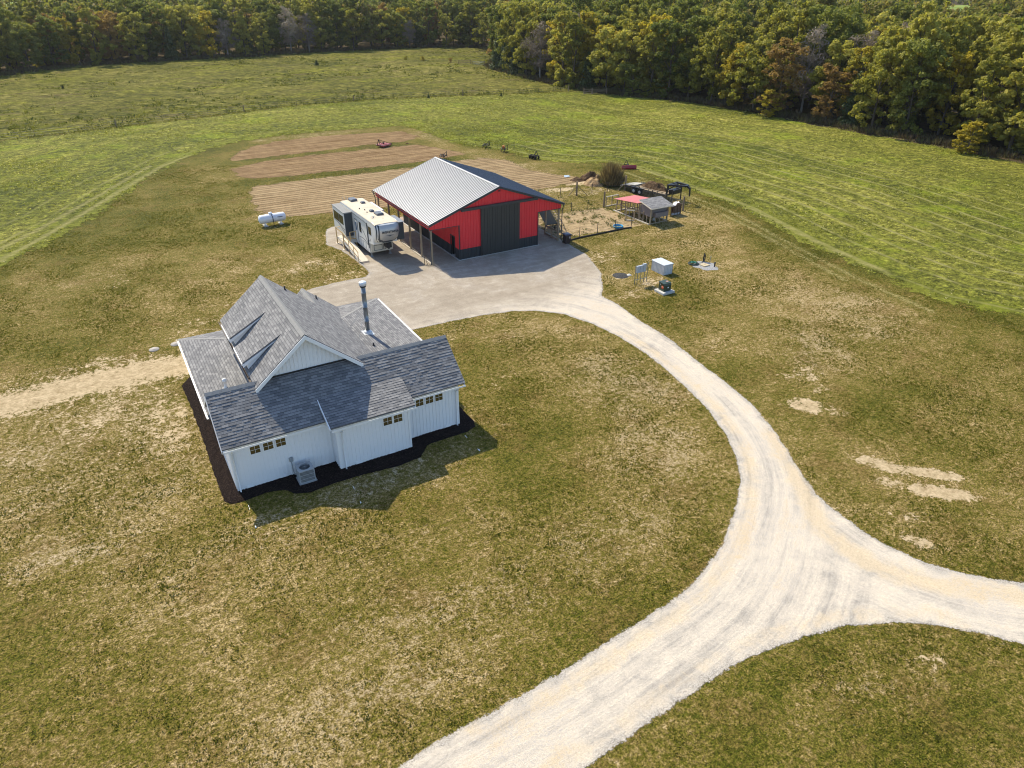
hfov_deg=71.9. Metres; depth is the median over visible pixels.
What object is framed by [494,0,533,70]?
broadleaf tree
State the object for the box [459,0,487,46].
broadleaf tree
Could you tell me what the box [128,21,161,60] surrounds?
broadleaf tree
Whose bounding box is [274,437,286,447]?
window
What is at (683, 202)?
panel fence
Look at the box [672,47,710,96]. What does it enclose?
broadleaf tree
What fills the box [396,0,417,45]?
broadleaf tree
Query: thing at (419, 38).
cedar tree
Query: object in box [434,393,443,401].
window
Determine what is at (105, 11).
autumn tree
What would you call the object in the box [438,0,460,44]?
broadleaf tree
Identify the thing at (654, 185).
mulch load
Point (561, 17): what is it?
broadleaf tree
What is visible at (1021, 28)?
broadleaf tree
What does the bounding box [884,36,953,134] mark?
broadleaf tree
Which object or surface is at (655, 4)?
broadleaf tree
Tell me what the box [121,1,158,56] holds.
broadleaf tree
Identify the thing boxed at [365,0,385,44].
broadleaf tree
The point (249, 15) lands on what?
autumn tree
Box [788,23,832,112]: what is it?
bare tree
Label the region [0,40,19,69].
broadleaf tree
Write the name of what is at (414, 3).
broadleaf tree
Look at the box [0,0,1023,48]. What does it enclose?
distant woods
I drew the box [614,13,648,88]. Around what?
broadleaf tree
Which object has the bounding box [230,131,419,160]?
garden plot
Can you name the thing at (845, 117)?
cedar tree
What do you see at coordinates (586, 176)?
earth pile
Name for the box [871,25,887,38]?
broadleaf tree
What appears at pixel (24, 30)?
broadleaf tree
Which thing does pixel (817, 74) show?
broadleaf tree
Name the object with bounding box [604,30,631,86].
broadleaf tree
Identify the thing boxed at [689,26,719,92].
broadleaf tree
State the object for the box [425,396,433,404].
window
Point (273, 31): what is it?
broadleaf tree
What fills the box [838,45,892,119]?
broadleaf tree
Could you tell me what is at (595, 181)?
earth pile
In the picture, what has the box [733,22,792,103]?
broadleaf tree
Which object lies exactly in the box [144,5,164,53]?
autumn tree
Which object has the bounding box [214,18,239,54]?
bare tree
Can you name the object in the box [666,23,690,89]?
broadleaf tree
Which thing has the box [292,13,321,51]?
bare tree
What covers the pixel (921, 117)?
cedar tree
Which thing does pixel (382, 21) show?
broadleaf tree
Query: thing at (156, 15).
broadleaf tree
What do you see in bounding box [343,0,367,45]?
broadleaf tree
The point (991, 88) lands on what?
broadleaf tree
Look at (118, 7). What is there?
broadleaf tree
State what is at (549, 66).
broadleaf tree
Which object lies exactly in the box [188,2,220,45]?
broadleaf tree
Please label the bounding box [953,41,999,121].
broadleaf tree
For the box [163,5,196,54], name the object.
broadleaf tree
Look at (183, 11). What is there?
broadleaf tree
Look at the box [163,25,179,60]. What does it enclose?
cedar tree
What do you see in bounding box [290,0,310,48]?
broadleaf tree
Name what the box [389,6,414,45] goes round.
broadleaf tree
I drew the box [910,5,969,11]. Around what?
pasture
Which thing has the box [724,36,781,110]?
broadleaf tree
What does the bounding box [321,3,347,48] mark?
broadleaf tree
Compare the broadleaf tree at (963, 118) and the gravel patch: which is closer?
the gravel patch
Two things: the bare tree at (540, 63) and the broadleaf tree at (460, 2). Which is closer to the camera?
the bare tree at (540, 63)
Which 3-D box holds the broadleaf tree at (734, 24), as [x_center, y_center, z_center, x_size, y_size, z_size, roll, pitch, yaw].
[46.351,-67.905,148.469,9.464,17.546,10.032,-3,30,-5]
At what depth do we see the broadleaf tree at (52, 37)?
201.11 m
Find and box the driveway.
[307,217,1023,767]
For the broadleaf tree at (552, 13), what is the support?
on the forest floor
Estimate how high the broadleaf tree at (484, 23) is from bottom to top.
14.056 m
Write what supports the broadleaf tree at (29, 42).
on the forest floor
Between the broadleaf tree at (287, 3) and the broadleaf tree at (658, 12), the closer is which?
the broadleaf tree at (658, 12)
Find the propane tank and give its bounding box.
[258,212,285,226]
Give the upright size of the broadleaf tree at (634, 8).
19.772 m
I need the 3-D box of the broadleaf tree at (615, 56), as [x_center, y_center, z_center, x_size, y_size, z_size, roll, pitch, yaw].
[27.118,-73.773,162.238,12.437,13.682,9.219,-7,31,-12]
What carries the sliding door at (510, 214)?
in the barn
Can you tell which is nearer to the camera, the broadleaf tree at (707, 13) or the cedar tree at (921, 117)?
the cedar tree at (921, 117)
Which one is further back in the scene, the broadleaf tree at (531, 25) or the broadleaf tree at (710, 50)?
the broadleaf tree at (531, 25)
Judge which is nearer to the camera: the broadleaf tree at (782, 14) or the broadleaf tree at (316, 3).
the broadleaf tree at (782, 14)
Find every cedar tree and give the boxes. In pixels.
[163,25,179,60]
[242,26,259,53]
[412,17,425,45]
[489,33,501,69]
[498,33,512,71]
[507,40,522,74]
[578,51,596,88]
[836,70,865,125]
[914,108,936,123]
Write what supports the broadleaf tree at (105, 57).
on the forest floor
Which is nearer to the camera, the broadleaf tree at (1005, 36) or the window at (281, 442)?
the window at (281, 442)
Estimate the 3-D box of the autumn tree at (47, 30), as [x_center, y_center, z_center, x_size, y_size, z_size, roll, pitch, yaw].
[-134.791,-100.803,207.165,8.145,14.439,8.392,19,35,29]
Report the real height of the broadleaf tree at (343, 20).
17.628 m
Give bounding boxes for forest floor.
[0,0,1023,163]
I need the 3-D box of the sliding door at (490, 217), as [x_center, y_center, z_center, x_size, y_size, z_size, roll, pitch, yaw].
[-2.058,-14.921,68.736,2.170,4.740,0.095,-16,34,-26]
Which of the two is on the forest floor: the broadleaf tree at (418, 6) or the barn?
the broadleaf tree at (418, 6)
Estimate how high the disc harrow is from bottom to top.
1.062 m
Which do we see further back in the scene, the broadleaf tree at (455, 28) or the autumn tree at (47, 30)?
the broadleaf tree at (455, 28)
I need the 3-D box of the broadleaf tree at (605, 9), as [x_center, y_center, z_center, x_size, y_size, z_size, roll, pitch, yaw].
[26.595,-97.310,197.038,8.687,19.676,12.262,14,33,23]
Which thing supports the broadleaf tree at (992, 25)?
on the forest floor
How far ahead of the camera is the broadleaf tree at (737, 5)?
160.57 m
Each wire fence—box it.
[538,175,626,196]
[540,192,605,215]
[571,211,632,237]
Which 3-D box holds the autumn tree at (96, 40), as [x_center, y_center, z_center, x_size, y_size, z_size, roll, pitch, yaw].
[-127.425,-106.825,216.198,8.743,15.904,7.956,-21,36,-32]
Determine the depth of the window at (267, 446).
37.45 m
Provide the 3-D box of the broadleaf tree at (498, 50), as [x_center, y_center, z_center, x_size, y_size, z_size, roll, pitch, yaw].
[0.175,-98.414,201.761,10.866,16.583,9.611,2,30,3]
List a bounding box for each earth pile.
[570,177,582,181]
[580,171,596,180]
[584,174,602,186]
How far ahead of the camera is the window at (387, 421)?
39.59 m
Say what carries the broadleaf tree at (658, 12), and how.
on the forest floor
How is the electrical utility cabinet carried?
on the ground
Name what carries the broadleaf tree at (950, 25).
on the forest floor
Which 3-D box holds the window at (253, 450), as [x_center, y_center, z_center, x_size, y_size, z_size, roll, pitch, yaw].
[-13.500,3.445,37.145,0.610,0.570,0.015,-16,34,-26]
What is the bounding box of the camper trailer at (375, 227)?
[331,197,403,256]
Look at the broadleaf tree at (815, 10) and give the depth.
147.37 m
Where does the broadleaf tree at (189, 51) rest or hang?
on the forest floor
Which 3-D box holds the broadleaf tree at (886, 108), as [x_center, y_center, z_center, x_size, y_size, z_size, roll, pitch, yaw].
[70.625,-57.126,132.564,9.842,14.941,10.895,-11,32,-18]
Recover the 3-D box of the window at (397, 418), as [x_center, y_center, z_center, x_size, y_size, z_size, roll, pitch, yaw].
[-6.436,1.937,39.848,0.610,0.590,0.015,-16,34,-26]
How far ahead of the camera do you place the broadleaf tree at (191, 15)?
234.03 m
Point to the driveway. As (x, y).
(795, 559)
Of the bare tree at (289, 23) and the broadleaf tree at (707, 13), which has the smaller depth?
the broadleaf tree at (707, 13)
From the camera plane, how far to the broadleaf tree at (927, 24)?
118.02 m
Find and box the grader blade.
[622,160,636,168]
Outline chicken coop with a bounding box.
[639,196,673,224]
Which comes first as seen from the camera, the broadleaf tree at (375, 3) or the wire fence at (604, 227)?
the wire fence at (604, 227)
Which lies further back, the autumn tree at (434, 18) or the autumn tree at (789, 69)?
the autumn tree at (434, 18)
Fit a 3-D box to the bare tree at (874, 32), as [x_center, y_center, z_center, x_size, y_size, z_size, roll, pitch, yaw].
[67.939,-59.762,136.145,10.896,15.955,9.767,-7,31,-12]
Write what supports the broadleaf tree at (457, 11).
on the forest floor
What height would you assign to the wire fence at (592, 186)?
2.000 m
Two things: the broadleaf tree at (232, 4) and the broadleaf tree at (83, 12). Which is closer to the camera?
the broadleaf tree at (83, 12)
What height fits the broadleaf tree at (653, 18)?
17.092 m
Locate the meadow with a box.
[0,48,578,140]
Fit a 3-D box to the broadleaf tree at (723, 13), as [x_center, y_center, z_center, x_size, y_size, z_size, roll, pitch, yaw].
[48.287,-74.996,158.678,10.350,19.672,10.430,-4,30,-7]
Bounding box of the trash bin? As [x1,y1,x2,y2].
[562,232,571,243]
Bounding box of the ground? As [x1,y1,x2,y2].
[0,90,1023,767]
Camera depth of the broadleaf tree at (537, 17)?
185.86 m
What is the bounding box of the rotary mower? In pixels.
[376,140,391,146]
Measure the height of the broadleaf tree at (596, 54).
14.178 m
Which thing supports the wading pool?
on the ground
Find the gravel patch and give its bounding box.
[693,261,717,269]
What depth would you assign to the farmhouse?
39.72 m
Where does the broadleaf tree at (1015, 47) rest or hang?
on the forest floor
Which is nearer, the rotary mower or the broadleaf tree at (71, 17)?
the rotary mower
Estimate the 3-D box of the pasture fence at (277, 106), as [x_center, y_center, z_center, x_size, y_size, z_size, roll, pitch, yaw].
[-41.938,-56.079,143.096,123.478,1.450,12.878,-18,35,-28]
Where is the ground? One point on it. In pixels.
(440, 558)
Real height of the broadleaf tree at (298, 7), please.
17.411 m
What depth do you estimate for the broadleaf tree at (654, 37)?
157.47 m
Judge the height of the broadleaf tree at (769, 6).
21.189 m
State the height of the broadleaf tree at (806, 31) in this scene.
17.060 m
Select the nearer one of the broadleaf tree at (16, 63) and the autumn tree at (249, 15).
the broadleaf tree at (16, 63)
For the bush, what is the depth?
91.75 m
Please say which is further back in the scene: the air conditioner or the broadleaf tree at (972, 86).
the broadleaf tree at (972, 86)
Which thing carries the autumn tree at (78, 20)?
on the forest floor
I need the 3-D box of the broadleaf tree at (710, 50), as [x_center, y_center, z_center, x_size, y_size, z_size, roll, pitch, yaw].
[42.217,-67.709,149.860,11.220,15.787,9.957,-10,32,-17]
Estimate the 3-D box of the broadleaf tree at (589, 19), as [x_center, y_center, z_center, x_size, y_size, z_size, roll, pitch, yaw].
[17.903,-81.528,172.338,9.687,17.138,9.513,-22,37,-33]
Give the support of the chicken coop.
on the ground
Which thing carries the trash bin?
on the driveway
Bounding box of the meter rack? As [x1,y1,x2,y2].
[634,262,648,284]
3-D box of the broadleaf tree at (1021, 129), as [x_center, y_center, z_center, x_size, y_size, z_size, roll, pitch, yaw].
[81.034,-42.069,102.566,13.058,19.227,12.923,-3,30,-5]
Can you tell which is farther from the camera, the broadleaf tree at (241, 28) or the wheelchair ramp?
the broadleaf tree at (241, 28)
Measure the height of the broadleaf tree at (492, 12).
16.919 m
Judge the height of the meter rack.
1.850 m
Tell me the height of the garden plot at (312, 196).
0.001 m
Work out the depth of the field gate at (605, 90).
163.85 m
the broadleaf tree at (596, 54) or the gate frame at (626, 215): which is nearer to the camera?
the gate frame at (626, 215)
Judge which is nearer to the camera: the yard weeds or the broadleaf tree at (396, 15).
the yard weeds
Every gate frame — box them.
[605,194,618,206]
[625,210,634,220]
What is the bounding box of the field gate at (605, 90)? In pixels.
[592,88,606,93]
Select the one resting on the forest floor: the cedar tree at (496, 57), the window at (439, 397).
the cedar tree at (496, 57)
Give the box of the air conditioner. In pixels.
[295,461,316,484]
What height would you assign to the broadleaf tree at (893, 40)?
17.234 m
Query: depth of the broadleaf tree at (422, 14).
276.03 m
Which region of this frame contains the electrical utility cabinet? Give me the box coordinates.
[651,258,673,274]
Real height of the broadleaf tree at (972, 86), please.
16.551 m
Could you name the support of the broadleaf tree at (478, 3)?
on the forest floor
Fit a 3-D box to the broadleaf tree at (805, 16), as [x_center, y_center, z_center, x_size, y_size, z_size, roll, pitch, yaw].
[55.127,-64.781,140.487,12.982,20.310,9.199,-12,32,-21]
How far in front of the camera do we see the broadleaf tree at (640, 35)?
164.79 m
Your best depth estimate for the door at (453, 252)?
69.47 m
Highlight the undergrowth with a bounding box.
[0,44,1023,161]
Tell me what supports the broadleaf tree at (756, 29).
on the forest floor
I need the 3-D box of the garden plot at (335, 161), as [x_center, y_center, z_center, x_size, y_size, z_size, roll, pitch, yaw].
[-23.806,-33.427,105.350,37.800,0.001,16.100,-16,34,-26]
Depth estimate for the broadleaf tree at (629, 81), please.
159.40 m
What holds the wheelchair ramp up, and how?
on the driveway
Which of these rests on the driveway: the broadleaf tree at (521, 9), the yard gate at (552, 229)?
the yard gate at (552, 229)
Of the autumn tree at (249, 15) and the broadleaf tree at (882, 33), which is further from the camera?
the autumn tree at (249, 15)
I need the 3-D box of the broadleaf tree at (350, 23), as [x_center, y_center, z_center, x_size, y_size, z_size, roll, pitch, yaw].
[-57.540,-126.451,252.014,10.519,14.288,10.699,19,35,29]
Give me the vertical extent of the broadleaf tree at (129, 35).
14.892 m
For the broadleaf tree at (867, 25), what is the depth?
142.32 m
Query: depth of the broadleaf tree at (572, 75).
168.18 m
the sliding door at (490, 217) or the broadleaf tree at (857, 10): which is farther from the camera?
the broadleaf tree at (857, 10)
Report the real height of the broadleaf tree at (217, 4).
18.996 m
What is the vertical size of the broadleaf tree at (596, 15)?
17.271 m
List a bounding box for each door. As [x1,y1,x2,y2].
[452,236,454,253]
[480,206,500,255]
[501,203,519,251]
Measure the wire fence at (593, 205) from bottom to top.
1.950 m
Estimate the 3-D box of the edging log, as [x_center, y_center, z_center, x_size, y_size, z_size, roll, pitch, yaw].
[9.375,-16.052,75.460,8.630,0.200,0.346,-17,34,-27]
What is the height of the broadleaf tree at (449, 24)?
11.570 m
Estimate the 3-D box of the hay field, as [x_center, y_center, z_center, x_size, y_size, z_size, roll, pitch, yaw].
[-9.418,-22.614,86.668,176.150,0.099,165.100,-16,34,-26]
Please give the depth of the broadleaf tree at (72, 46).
211.97 m
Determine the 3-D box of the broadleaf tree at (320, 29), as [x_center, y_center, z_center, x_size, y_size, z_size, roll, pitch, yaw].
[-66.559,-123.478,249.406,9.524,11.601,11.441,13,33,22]
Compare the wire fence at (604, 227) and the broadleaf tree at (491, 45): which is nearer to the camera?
the wire fence at (604, 227)
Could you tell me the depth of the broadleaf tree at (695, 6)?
168.79 m
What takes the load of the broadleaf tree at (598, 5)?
on the forest floor
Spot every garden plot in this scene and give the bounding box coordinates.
[229,144,467,178]
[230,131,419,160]
[248,158,575,216]
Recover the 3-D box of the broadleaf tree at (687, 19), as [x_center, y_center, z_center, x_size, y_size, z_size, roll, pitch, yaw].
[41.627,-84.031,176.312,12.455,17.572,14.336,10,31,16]
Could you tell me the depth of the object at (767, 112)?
136.52 m
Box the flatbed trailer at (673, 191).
[620,182,690,202]
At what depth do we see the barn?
69.63 m
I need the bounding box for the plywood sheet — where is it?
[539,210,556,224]
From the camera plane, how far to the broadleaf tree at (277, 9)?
246.09 m
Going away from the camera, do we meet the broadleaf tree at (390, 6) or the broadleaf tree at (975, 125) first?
the broadleaf tree at (975, 125)
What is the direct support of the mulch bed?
on the ground
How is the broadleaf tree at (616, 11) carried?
on the forest floor
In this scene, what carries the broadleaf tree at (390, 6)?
on the forest floor
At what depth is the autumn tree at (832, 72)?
129.34 m
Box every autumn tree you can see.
[28,13,62,64]
[60,13,88,60]
[78,6,111,60]
[95,11,124,59]
[99,9,127,58]
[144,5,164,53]
[243,9,257,50]
[371,2,390,45]
[422,2,440,43]
[486,19,494,56]
[755,37,809,114]
[810,63,857,119]
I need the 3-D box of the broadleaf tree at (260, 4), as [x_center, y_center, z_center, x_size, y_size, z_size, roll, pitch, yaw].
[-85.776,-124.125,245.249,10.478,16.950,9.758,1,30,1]
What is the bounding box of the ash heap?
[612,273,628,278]
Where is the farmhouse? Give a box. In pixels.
[177,275,465,491]
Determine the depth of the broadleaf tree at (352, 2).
256.83 m
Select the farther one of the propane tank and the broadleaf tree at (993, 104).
the broadleaf tree at (993, 104)
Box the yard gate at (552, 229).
[546,225,556,239]
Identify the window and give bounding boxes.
[249,445,261,455]
[262,441,274,451]
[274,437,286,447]
[382,416,392,426]
[393,413,402,423]
[415,398,423,406]
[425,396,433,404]
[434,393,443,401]
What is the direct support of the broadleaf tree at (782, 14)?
on the forest floor
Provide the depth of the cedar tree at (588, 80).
168.32 m
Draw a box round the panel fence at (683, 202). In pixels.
[627,181,684,210]
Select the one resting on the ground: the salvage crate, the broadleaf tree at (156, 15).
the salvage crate
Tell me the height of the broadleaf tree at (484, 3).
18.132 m
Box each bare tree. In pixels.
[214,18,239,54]
[276,5,301,50]
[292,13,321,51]
[402,19,416,44]
[519,20,553,77]
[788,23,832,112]
[837,29,880,83]
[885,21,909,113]
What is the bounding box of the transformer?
[654,279,674,295]
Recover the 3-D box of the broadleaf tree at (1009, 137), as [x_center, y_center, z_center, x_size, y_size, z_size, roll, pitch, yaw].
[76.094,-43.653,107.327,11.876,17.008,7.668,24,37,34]
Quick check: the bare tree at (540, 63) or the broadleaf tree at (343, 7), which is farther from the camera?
the broadleaf tree at (343, 7)
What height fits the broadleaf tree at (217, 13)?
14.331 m
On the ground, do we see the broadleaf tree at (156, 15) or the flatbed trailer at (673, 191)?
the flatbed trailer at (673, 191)
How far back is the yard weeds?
80.56 m
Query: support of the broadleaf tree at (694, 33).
on the forest floor
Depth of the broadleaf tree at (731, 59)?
144.77 m
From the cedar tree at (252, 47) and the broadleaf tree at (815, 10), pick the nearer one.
the broadleaf tree at (815, 10)
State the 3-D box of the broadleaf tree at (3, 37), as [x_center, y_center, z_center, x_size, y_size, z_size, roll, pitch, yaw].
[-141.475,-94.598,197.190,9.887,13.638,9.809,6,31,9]
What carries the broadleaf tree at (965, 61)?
on the forest floor
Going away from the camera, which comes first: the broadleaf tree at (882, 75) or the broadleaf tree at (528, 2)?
the broadleaf tree at (882, 75)
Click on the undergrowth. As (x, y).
(982, 151)
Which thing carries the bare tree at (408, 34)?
on the forest floor
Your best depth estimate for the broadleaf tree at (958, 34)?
129.23 m
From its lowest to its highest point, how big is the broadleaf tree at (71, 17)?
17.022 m
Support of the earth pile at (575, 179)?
on the garden plot at (312, 196)
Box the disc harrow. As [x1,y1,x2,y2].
[528,151,539,159]
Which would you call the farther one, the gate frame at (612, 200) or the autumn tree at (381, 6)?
the autumn tree at (381, 6)
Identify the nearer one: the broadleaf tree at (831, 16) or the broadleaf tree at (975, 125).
the broadleaf tree at (975, 125)
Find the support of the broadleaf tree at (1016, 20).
on the forest floor
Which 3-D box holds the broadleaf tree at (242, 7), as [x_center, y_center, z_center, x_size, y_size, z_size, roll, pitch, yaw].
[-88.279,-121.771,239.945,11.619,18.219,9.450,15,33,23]
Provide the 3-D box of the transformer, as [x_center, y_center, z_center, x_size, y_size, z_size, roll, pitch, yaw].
[13.330,-8.461,61.574,1.320,0.958,1.220,-16,34,-26]
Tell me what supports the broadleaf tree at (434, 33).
on the forest floor
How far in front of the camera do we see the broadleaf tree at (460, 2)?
275.30 m
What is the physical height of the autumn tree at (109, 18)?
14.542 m
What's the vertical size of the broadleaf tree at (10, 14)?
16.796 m
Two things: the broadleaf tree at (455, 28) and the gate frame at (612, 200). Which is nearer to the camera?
the gate frame at (612, 200)
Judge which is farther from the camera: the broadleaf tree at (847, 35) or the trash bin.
the broadleaf tree at (847, 35)
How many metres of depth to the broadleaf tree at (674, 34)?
153.72 m
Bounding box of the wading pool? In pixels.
[613,224,622,228]
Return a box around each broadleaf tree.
[0,0,19,65]
[0,7,28,68]
[0,20,23,69]
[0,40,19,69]
[6,22,43,66]
[17,2,53,64]
[18,23,49,66]
[27,14,69,65]
[31,13,75,63]
[47,2,93,62]
[48,17,80,64]
[76,2,117,65]
[94,10,122,59]
[105,0,139,55]
[113,10,150,59]
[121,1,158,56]
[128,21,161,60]
[139,1,177,52]
[162,2,205,57]
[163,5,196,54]
[171,6,206,56]
[186,13,212,50]
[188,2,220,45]
[191,10,222,56]
[197,0,230,53]
[209,9,234,54]
[223,0,251,54]
[225,12,254,43]
[229,16,252,55]
[233,0,259,52]
[247,0,278,51]
[251,13,274,54]
[253,9,285,51]
[272,4,298,50]
[283,1,308,47]
[286,0,324,49]
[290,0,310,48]
[310,0,336,49]
[310,16,337,50]
[312,0,345,47]
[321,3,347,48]
[331,3,351,46]
[337,7,368,48]
[338,0,366,45]
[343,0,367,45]
[359,1,384,45]
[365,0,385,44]
[370,9,399,46]
[384,2,406,44]
[385,10,408,45]
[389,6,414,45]
[394,0,417,43]
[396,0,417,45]
[414,0,431,44]
[414,1,440,45]
[415,0,437,35]
[437,13,460,46]
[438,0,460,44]
[448,0,464,42]
[449,15,472,45]
[453,1,478,38]
[458,0,481,43]
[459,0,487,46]
[471,8,492,43]
[476,0,488,43]
[485,4,510,48]
[487,0,508,38]
[487,13,502,54]
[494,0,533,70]
[494,7,523,59]
[504,0,543,60]
[508,17,546,74]
[522,0,556,68]
[524,11,560,72]
[529,6,572,75]
[541,20,573,80]
[546,3,581,85]
[559,12,595,87]
[561,0,596,70]
[565,10,600,82]
[568,9,604,77]
[582,24,615,86]
[586,27,631,88]
[588,0,608,13]
[590,15,622,83]
[599,0,616,15]
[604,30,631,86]
[604,30,648,89]
[605,0,640,59]
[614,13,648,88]
[616,0,645,40]
[621,64,644,95]
[629,23,676,85]
[630,13,672,91]
[632,7,667,37]
[635,26,675,96]
[639,0,668,21]
[650,18,693,97]
[663,0,705,46]
[663,15,718,95]
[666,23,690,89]
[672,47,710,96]
[674,9,696,47]
[687,24,735,100]
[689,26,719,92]
[692,7,722,77]
[706,13,749,99]
[707,0,742,95]
[711,0,751,47]
[715,41,753,105]
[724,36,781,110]
[733,22,775,94]
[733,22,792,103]
[742,0,786,98]
[749,3,808,93]
[755,0,817,109]
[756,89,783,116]
[776,24,818,91]
[786,5,863,108]
[791,4,834,98]
[805,31,864,105]
[806,39,867,110]
[817,1,865,105]
[830,19,869,97]
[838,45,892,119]
[841,11,898,80]
[845,27,896,75]
[848,42,916,127]
[860,42,902,120]
[864,25,924,123]
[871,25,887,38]
[880,26,908,113]
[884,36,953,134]
[885,0,950,130]
[885,12,978,123]
[925,51,979,134]
[927,28,968,77]
[928,35,992,129]
[937,29,978,109]
[941,9,1007,92]
[951,31,1007,108]
[952,121,988,153]
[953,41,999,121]
[957,46,1017,145]
[960,14,1022,112]
[966,57,1023,153]
[969,52,1023,144]
[971,17,1023,95]
[972,22,1023,137]
[974,27,1023,143]
[1008,24,1023,125]
[1014,90,1023,136]
[1016,119,1023,127]
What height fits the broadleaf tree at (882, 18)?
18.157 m
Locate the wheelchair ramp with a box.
[335,226,368,263]
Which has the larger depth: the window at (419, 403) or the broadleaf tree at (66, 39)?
the broadleaf tree at (66, 39)
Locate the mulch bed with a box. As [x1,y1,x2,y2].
[182,377,474,503]
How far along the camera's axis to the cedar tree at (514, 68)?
192.25 m
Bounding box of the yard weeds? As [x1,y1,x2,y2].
[540,196,637,236]
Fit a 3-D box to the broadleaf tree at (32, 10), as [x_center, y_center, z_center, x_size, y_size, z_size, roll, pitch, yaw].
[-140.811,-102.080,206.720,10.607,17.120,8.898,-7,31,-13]
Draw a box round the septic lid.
[149,347,158,351]
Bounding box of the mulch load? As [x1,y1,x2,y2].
[641,181,668,191]
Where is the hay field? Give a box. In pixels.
[0,91,1023,316]
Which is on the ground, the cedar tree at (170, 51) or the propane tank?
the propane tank
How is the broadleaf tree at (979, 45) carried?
on the forest floor
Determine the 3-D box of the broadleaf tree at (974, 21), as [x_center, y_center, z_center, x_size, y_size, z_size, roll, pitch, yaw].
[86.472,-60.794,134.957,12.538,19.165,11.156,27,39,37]
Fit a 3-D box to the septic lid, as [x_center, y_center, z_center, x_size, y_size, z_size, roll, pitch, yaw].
[-26.374,-2.543,52.074,0.720,0.110,0.720,-16,34,-26]
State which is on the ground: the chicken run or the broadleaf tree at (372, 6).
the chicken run
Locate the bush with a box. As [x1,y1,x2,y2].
[596,160,627,186]
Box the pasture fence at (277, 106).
[4,85,568,138]
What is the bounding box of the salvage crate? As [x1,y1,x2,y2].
[668,201,681,215]
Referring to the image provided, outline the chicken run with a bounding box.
[613,195,664,224]
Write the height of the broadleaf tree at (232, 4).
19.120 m
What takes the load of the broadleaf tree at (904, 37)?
on the forest floor
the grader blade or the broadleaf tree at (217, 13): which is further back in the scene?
the broadleaf tree at (217, 13)
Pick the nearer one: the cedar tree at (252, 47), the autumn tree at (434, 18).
the cedar tree at (252, 47)
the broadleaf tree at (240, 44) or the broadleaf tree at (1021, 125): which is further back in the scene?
the broadleaf tree at (240, 44)
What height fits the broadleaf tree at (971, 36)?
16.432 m
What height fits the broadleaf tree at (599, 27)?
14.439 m
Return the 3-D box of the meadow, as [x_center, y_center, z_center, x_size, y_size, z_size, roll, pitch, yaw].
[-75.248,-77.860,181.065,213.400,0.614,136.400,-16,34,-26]
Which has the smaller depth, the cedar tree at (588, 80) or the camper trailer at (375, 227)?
the camper trailer at (375, 227)
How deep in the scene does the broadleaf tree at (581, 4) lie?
191.21 m
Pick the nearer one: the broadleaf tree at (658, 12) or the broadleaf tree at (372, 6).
the broadleaf tree at (658, 12)
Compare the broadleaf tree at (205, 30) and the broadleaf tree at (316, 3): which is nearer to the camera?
the broadleaf tree at (205, 30)
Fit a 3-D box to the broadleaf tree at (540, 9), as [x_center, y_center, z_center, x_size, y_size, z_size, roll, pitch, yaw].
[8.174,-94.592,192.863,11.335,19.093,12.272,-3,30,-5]
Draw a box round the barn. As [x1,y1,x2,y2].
[371,157,564,264]
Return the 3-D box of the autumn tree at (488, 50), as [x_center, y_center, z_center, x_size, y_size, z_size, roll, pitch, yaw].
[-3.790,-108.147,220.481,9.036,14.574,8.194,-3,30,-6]
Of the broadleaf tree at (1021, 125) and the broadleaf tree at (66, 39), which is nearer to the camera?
the broadleaf tree at (1021, 125)
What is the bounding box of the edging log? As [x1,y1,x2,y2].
[570,227,631,240]
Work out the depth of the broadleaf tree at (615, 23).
171.72 m
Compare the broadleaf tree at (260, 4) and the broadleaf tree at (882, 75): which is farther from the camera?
the broadleaf tree at (260, 4)
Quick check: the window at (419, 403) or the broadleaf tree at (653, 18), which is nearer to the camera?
the window at (419, 403)
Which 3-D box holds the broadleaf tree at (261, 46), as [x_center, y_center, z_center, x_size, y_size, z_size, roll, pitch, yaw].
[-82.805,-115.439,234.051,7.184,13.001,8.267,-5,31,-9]

